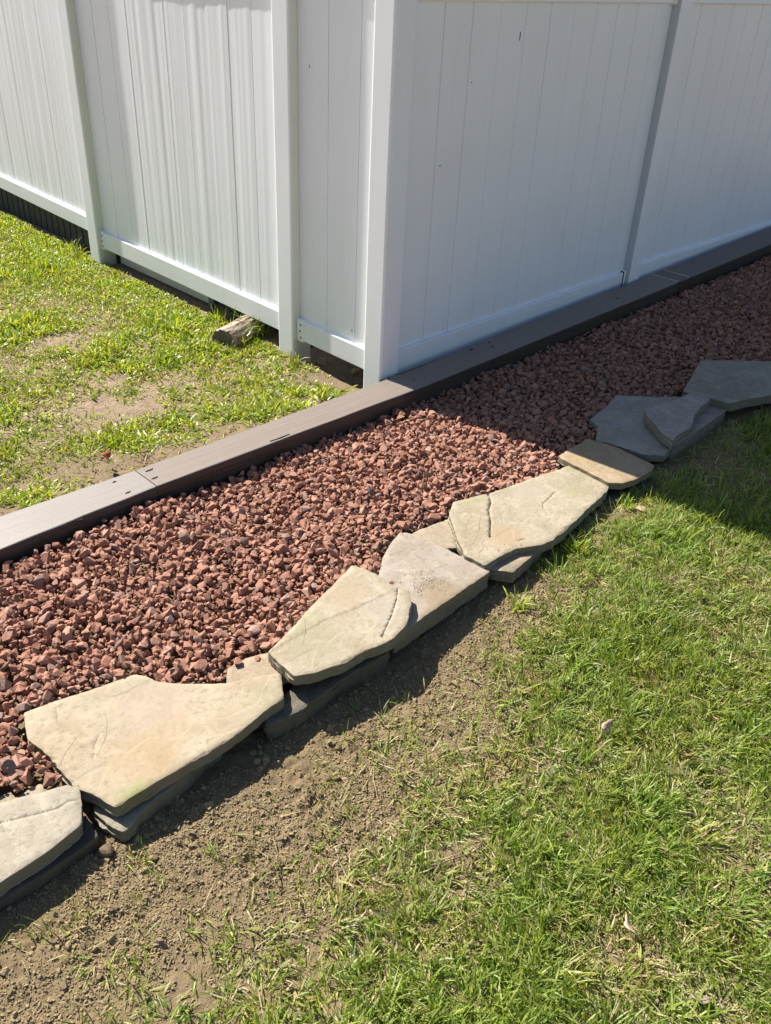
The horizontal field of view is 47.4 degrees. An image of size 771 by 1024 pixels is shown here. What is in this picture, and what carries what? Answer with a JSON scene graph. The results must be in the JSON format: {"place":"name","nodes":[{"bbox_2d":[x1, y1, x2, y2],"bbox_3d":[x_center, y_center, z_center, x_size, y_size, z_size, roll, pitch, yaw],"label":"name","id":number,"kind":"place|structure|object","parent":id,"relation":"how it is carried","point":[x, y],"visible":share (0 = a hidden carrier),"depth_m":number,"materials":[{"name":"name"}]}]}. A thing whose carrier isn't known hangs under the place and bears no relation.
{"place":"outdoors","nodes":[
{"label":"outdoors","id":0,"kind":"place"},
{"bbox_2d":[0,255,770,791],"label":"gravel","id":1,"kind":"structure","parent":0,"point":[568,371],"depth_m":2.66,"materials":[{"name":"red gravel"}]},
{"bbox_2d":[0,209,770,1023],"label":"ground","id":2,"kind":"structure","parent":0,"point":[338,371],"depth_m":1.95,"materials":[{"name":"soil"}]},
{"bbox_2d":[0,784,47,802],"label":"flagstone slab","id":3,"kind":"object","parent":2,"relation":"on","point":[36,789],"depth_m":1.77,"materials":[{"name":"beige stone"}]},
{"bbox_2d":[0,816,100,911],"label":"support stone","id":4,"kind":"object","parent":2,"relation":"on","point":[87,842],"visible":0.39,"depth_m":1.66,"materials":[{"name":"grey stone"}]},
{"bbox_2d":[0,785,82,896],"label":"flagstone slab","id":5,"kind":"object","parent":4,"relation":"on","point":[39,831],"depth_m":1.67,"materials":[{"name":"grey stone"}]},
{"bbox_2d":[51,239,90,257],"bbox_3d":[-1.754,-1.478,4.872,0.204,0.130,0.246,-26,42,-37],"label":"grass tuft","id":6,"kind":"object","parent":2,"relation":"on","point":[75,252],"visible":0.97,"depth_m":4.88,"materials":[{"name":"green plant"}]},
{"bbox_2d":[0,471,157,573],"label":"landscape timber","id":7,"kind":"object","parent":2,"relation":"on","point":[27,531],"visible":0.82,"depth_m":2.54,"materials":[{"name":"brown wood"}]},
{"bbox_2d":[98,844,114,857],"bbox_3d":[-0.543,0.658,1.704,0.031,0.028,0.024,11,33,13],"label":"soil clod","id":8,"kind":"object","parent":2,"relation":"on","point":[105,850],"visible":1,"depth_m":1.70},
{"bbox_2d":[102,451,110,459],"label":"fallen leaf","id":9,"kind":"object","parent":2,"relation":"on","point":[107,454],"visible":1,"depth_m":2.95,"materials":[{"name":"red plant"}]},
{"bbox_2d":[125,334,165,348],"bbox_3d":[-1.011,-0.736,3.832,0.142,0.082,0.206,20,36,25],"label":"grass tuft","id":10,"kind":"object","parent":2,"relation":"on","point":[149,340],"visible":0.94,"depth_m":3.84,"materials":[{"name":"green plant"}]},
{"bbox_2d":[24,673,284,816],"bbox_3d":[-0.497,0.445,1.963,0.525,0.032,0.366,-26,42,-37],"label":"flagstone slab","id":11,"kind":"object","parent":2,"relation":"on","point":[121,747],"depth_m":1.89,"materials":[{"name":"beige stone"}]},
{"bbox_2d":[0,188,314,347],"bbox_3d":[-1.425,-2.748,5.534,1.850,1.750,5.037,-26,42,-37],"label":"wooden board","id":12,"kind":"structure","parent":2,"relation":"on","point":[23,209],"depth_m":5.30,"materials":[{"name":"brown wood"}]},
{"bbox_2d":[93,754,222,841],"bbox_3d":[-0.464,0.554,1.880,0.120,0.054,0.370,21,36,26],"label":"support stone","id":13,"kind":"object","parent":2,"relation":"on","point":[124,827],"visible":0.28,"depth_m":1.77,"materials":[{"name":"grey stone"}]},
{"bbox_2d":[156,937,164,946],"bbox_3d":[-0.398,0.762,1.553,0.015,0.019,0.017,2,32,-2],"label":"stone","id":14,"kind":"object","parent":2,"relation":"on","point":[160,941],"visible":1,"depth_m":1.55,"materials":[{"name":"beige stone"}]},
{"bbox_2d":[120,256,213,304],"bbox_3d":[-1.151,-1.213,4.585,0.032,0.150,0.838,-26,42,-37],"label":"picket screen","id":15,"kind":"object","parent":2,"relation":"on","point":[163,279],"visible":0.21,"depth_m":4.55,"materials":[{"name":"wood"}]},
{"bbox_2d":[0,211,356,514],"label":"weedy lawn","id":16,"kind":"structure","parent":2,"relation":"on","point":[57,265],"depth_m":3.69,"materials":[{"name":"green plant"}]},
{"bbox_2d":[0,0,374,368],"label":"vinyl fence","id":17,"kind":"object","parent":2,"relation":"on","point":[218,150],"visible":0.99,"depth_m":3.80,"materials":[{"name":"white plastic"}]},
{"bbox_2d":[204,302,230,321],"bbox_3d":[-0.793,-0.950,4.168,0.108,0.083,0.149,-26,42,-37],"label":"grass tuft","id":18,"kind":"object","parent":2,"relation":"on","point":[216,317],"visible":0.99,"depth_m":4.17,"materials":[{"name":"green plant"}]},
{"bbox_2d":[212,315,264,347],"bbox_3d":[-0.667,-0.812,3.973,0.136,0.133,0.227,20,36,25],"label":"log","id":19,"kind":"object","parent":2,"relation":"on","point":[232,332],"visible":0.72,"depth_m":3.90,"materials":[{"name":"brown wood"}]},
{"bbox_2d":[227,316,250,347],"bbox_3d":[-0.651,-0.794,3.887,0.150,0.125,0.178,-4,33,-11],"label":"grass tuft","id":20,"kind":"object","parent":2,"relation":"on","point":[243,342],"visible":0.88,"depth_m":3.89,"materials":[{"name":"green plant"}]},
{"bbox_2d":[230,308,275,341],"bbox_3d":[-0.585,-0.872,3.998,0.213,0.152,0.280,16,35,20],"label":"grass tuft","id":21,"kind":"object","parent":2,"relation":"on","point":[258,332],"visible":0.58,"depth_m":3.96,"materials":[{"name":"green plant"}]},
{"bbox_2d":[226,653,287,684],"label":"flagstone slab","id":22,"kind":"object","parent":2,"relation":"on","point":[249,667],"depth_m":2.07,"materials":[{"name":"beige stone"}]},
{"bbox_2d":[234,657,241,664],"bbox_3d":[-0.351,0.355,2.083,0.019,0.017,0.023,-3,33,-9],"label":"gravel chip","id":23,"kind":"object","parent":22,"relation":"on","point":[237,660],"visible":1,"depth_m":2.08,"materials":[{"name":"red stone"}]},
{"bbox_2d":[0,573,542,1023],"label":"grass sprigs","id":24,"kind":"object","parent":2,"relation":"on","point":[135,956],"depth_m":1.73,"materials":[{"name":"green plant"}]},
{"bbox_2d":[286,347,311,364],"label":"grass tuft","id":25,"kind":"object","parent":2,"relation":"on","point":[291,359],"visible":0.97,"depth_m":3.75,"materials":[{"name":"green plant"}]},
{"bbox_2d":[317,357,325,365],"bbox_3d":[-0.285,-0.668,3.889,0.040,0.036,0.036,-4,33,-10],"label":"rubble stone","id":26,"kind":"object","parent":2,"relation":"on","point":[321,361],"visible":1,"depth_m":3.88,"materials":[{"name":"grey stone"}]},
{"bbox_2d":[261,651,389,738],"bbox_3d":[-0.151,0.419,2.109,0.387,0.054,0.097,-26,42,-37],"label":"support stone","id":27,"kind":"object","parent":2,"relation":"on","point":[304,703],"visible":0.67,"depth_m":2.06,"materials":[{"name":"grey stone"}]},
{"bbox_2d":[351,368,359,375],"bbox_3d":[-0.130,-0.610,3.808,0.042,0.036,0.035,-8,34,-17],"label":"rubble stone","id":28,"kind":"object","parent":2,"relation":"on","point":[354,371],"visible":1,"depth_m":3.80,"materials":[{"name":"stone"}]},
{"bbox_2d":[135,274,678,501],"bbox_3d":[0.350,-0.602,3.673,3.064,0.194,0.160,-26,42,-37],"label":"landscape timber","id":29,"kind":"object","parent":2,"relation":"on","point":[204,466],"visible":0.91,"depth_m":3.33,"materials":[{"name":"brown wood"}]},
{"bbox_2d":[378,533,489,652],"bbox_3d":[0.052,0.203,2.420,0.402,0.063,0.325,-26,42,-37],"label":"flagstone slab","id":30,"kind":"object","parent":2,"relation":"on","point":[408,555],"depth_m":2.41,"materials":[{"name":"beige stone"}]},
{"bbox_2d":[268,566,411,684],"bbox_3d":[-0.088,0.291,2.182,0.242,0.036,0.448,17,35,22],"label":"flagstone slab","id":31,"kind":"object","parent":30,"relation":"on","point":[352,616],"depth_m":2.16,"materials":[{"name":"beige stone"}]},
{"bbox_2d":[412,519,456,553],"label":"flagstone slab","id":32,"kind":"object","parent":2,"relation":"on","point":[440,534],"depth_m":2.60,"materials":[{"name":"beige stone"}]},
{"bbox_2d":[421,839,482,866],"bbox_3d":[0.136,0.681,1.740,0.140,0.014,0.019,-11,35,-21],"label":"twig","id":33,"kind":"object","parent":2,"relation":"on","point":[453,858],"visible":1,"depth_m":1.74,"materials":[{"name":"brown wood"}]},
{"bbox_2d":[488,552,541,582],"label":"flagstone slab","id":34,"kind":"object","parent":2,"relation":"on","point":[512,569],"depth_m":2.49,"materials":[{"name":"stone"}]},
{"bbox_2d":[503,585,537,617],"bbox_3d":[0.376,0.238,2.402,0.090,0.068,0.102,-2,33,-8],"label":"grass tuft","id":35,"kind":"object","parent":2,"relation":"on","point":[522,604],"visible":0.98,"depth_m":2.41,"materials":[{"name":"green plant"}]},
{"bbox_2d":[448,466,608,570],"bbox_3d":[0.449,0.012,2.709,0.657,0.042,0.318,-17,37,-29],"label":"flagstone slab","id":36,"kind":"object","parent":2,"relation":"on","point":[542,513],"depth_m":2.67,"materials":[{"name":"grey stone"}]},
{"bbox_2d":[363,0,770,387],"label":"vinyl fence","id":37,"kind":"object","parent":2,"relation":"on","point":[531,161],"visible":0.99,"depth_m":3.69,"materials":[{"name":"white plastic"}]},
{"bbox_2d":[556,533,590,558],"bbox_3d":[0.555,0.090,2.618,0.124,0.063,0.105,-26,42,-37],"label":"grass tuft","id":38,"kind":"object","parent":2,"relation":"on","point":[574,542],"visible":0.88,"depth_m":2.61,"materials":[{"name":"green plant"}]},
{"bbox_2d":[597,476,651,507],"bbox_3d":[0.741,-0.082,2.952,0.342,0.046,0.199,-26,42,-37],"label":"support stone","id":39,"kind":"object","parent":2,"relation":"on","point":[613,496],"visible":0.19,"depth_m":2.88,"materials":[{"name":"grey stone"}]},
{"bbox_2d":[557,439,653,488],"bbox_3d":[0.743,-0.162,2.969,0.234,0.025,0.278,-26,42,-37],"label":"flagstone slab","id":40,"kind":"object","parent":39,"relation":"on","point":[611,467],"depth_m":2.95,"materials":[{"name":"beige stone"}]},
{"bbox_2d":[616,492,634,509],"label":"grass tuft","id":41,"kind":"object","parent":2,"relation":"on","point":[628,502],"visible":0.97,"depth_m":2.83,"materials":[{"name":"green plant"}]},
{"bbox_2d":[589,395,679,461],"bbox_3d":[0.983,-0.334,3.270,0.362,0.030,0.583,21,37,27],"label":"flagstone slab","id":42,"kind":"object","parent":2,"relation":"on","point":[618,421],"depth_m":3.19,"materials":[{"name":"grey stone"}]},
{"bbox_2d":[662,406,725,460],"bbox_3d":[1.107,-0.306,3.256,0.454,0.076,0.156,-26,42,-37],"label":"flagstone slab","id":43,"kind":"object","parent":42,"relation":"on","point":[707,420],"depth_m":3.22,"materials":[{"name":"stone"}]},
{"bbox_2d":[643,393,709,448],"bbox_3d":[1.042,-0.348,3.216,0.186,0.039,0.445,20,36,25],"label":"flagstone slab","id":44,"kind":"object","parent":43,"relation":"on","point":[669,424],"depth_m":3.18,"materials":[{"name":"stone"}]},
{"bbox_2d":[636,505,643,511],"bbox_3d":[0.815,-0.008,2.801,0.022,0.021,0.033,-26,42,-37],"label":"pebble","id":45,"kind":"object","parent":2,"relation":"on","point":[639,508],"visible":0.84,"depth_m":2.79,"materials":[{"name":"beige stone"}]},
{"bbox_2d":[655,270,689,297],"bbox_3d":[1.488,-1.174,4.618,0.108,0.144,0.160,-26,42,-37],"label":"landscape timber","id":46,"kind":"object","parent":2,"relation":"on","point":[683,280],"visible":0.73,"depth_m":4.56,"materials":[{"name":"wood"}]},
{"bbox_2d":[665,228,770,289],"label":"landscape timber","id":47,"kind":"object","parent":2,"relation":"on","point":[705,269],"visible":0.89,"depth_m":4.88,"materials":[{"name":"brown wood"}]},
{"bbox_2d":[682,360,770,410],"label":"flagstone slab","id":48,"kind":"object","parent":2,"relation":"on","point":[728,385],"depth_m":3.47,"materials":[{"name":"grey stone"}]},
{"bbox_2d":[99,407,770,1023],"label":"lawn grass","id":49,"kind":"structure","parent":0,"point":[625,847],"depth_m":1.81,"materials":[{"name":"green plant"}]},
{"bbox_2d":[602,719,613,734],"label":"fallen leaf","id":50,"kind":"object","parent":49,"relation":"on","point":[606,726],"visible":0.94,"depth_m":2.02,"materials":[{"name":"beige plant"}]},
{"bbox_2d":[624,915,637,934],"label":"fallen leaf","id":51,"kind":"object","parent":49,"relation":"on","point":[627,925],"visible":1,"depth_m":1.62,"materials":[{"name":"beige plant"}]},
{"bbox_2d":[683,752,695,758],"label":"fallen leaf","id":52,"kind":"object","parent":49,"relation":"on","point":[688,757],"visible":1,"depth_m":1.95,"materials":[{"name":"brown plant"}]},
{"bbox_2d":[690,993,710,1003],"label":"fallen leaf","id":53,"kind":"object","parent":49,"relation":"on","point":[693,996],"visible":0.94,"depth_m":1.51,"materials":[{"name":"beige plant"}]}
]}

